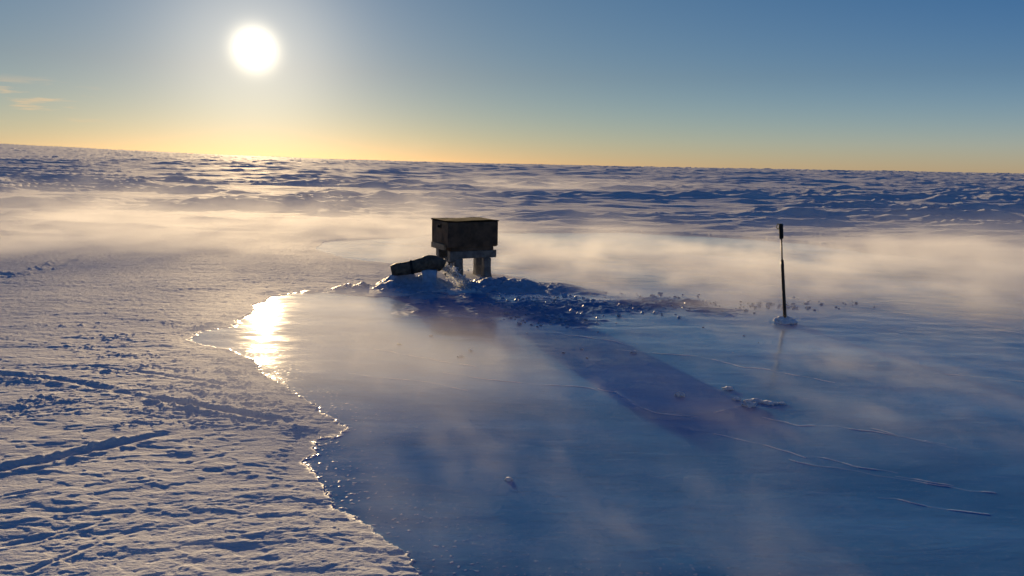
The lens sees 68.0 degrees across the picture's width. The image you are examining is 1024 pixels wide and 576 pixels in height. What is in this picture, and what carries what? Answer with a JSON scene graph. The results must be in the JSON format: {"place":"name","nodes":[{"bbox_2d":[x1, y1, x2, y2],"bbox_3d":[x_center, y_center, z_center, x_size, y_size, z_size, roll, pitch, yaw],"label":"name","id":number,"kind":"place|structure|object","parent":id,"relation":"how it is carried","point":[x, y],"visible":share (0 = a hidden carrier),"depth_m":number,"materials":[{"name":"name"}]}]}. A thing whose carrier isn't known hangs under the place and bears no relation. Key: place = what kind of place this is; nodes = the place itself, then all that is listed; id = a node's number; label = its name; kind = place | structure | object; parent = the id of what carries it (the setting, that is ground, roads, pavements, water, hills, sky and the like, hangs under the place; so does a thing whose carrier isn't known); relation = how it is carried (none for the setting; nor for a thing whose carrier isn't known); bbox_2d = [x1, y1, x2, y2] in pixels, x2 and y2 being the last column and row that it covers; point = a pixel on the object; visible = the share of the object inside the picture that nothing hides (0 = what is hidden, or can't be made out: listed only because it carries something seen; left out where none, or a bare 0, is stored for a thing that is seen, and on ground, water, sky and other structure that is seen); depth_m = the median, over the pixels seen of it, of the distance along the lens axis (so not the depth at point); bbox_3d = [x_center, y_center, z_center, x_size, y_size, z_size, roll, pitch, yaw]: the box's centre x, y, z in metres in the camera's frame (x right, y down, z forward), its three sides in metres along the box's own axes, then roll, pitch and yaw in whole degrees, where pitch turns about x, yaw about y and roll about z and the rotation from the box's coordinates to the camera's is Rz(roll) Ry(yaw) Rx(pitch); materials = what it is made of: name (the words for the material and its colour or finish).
{"place":"outdoors","nodes":[
{"label":"outdoors","id":0,"kind":"place"},
{"bbox_2d":[0,144,1023,575],"bbox_3d":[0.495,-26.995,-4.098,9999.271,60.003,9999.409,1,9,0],"label":"snowfield","id":1,"kind":"structure","parent":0,"point":[140,434],"depth_m":10.64,"materials":[{"name":"white snow"}]},
{"bbox_2d":[0,0,1023,172],"label":"sky","id":2,"kind":"structure","parent":0,"point":[889,85],"materials":[{"name":"blue"}]},
{"bbox_2d":[187,232,1023,575],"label":"flooded ice","id":3,"kind":"structure","parent":0,"point":[887,438],"depth_m":5.43,"materials":[{"name":"blue ice"}]},
{"bbox_2d":[331,274,606,298],"bbox_3d":[-0.782,-0.107,10.367,4.450,0.282,1.926,1,9,0],"label":"frozen mound","id":4,"kind":"object","parent":3,"relation":"on","point":[410,284],"visible":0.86,"depth_m":10.26,"materials":[{"name":"white snow"}]},
{"bbox_2d":[390,255,445,275],"bbox_3d":[-1.264,-0.309,10.244,0.753,0.278,0.214,-1,10,-13],"label":"discharge hose","id":5,"kind":"object","parent":4,"relation":"on","point":[418,265],"visible":0.96,"depth_m":10.17,"materials":[{"name":"black rubber"}]},
{"bbox_2d":[421,269,437,285],"bbox_3d":[-1.116,-0.137,10.292,0.222,0.263,0.188,1,9,0],"label":"ice block","id":6,"kind":"object","parent":4,"relation":"on","point":[429,275],"depth_m":10.20,"materials":[{"name":"blue ice"}]},
{"bbox_2d":[441,263,480,290],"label":"water stream","id":7,"kind":"structure","parent":4,"relation":"on","point":[452,273],"depth_m":10.31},
{"bbox_2d":[431,217,498,277],"bbox_3d":[-0.711,-0.585,11.381,0.904,0.910,0.612,-4,11,-29],"label":"raised box","id":8,"kind":"object","parent":4,"relation":"on","point":[456,241],"visible":0.95,"depth_m":11.14,"materials":[{"name":"black metal"}]},
{"bbox_2d":[397,292,914,358],"bbox_3d":[1.998,0.353,8.605,6.171,0.062,3.818,1,9,0],"label":"ice rubble","id":9,"kind":"object","parent":3,"relation":"on","point":[563,318],"visible":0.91,"depth_m":9.28,"materials":[{"name":"white ice"}]},
{"bbox_2d":[675,392,684,396],"bbox_3d":[1.268,0.808,5.722,0.085,0.060,0.084,1,9,0],"label":"snow lump","id":10,"kind":"object","parent":3,"relation":"on","point":[679,394],"visible":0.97,"depth_m":5.70,"materials":[{"name":"white snow"}]},
{"bbox_2d":[722,386,733,390],"bbox_3d":[1.681,0.784,5.906,0.090,0.039,0.064,1,9,0],"label":"snow lump","id":11,"kind":"object","parent":3,"relation":"on","point":[727,388],"visible":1,"depth_m":5.89,"materials":[{"name":"white snow"}]},
{"bbox_2d":[741,401,756,407],"bbox_3d":[1.724,0.850,5.509,0.118,0.061,0.078,1,9,0],"label":"snow lump","id":12,"kind":"object","parent":3,"relation":"on","point":[749,404],"visible":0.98,"depth_m":5.49,"materials":[{"name":"white snow"}]},
{"bbox_2d":[732,397,786,404],"bbox_3d":[1.822,0.840,5.597,0.388,0.038,0.094,4,10,17],"label":"snow lump","id":13,"kind":"object","parent":3,"relation":"on","point":[757,400],"visible":0.92,"depth_m":5.58,"materials":[{"name":"white snow"}]},
{"bbox_2d":[776,224,786,317],"bbox_3d":[2.997,-0.143,8.428,0.203,1.141,0.051,1,9,0],"label":"pole","id":14,"kind":"object","parent":3,"relation":"on","point":[780,228],"visible":0.98,"depth_m":8.42,"materials":[{"name":"metal"}]},
{"bbox_2d":[773,316,797,324],"bbox_3d":[3.065,0.376,8.494,0.266,0.135,0.169,1,9,0],"label":"snow heap","id":15,"kind":"object","parent":3,"relation":"on","point":[787,320],"visible":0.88,"depth_m":8.45,"materials":[{"name":"white snow"}]}
]}

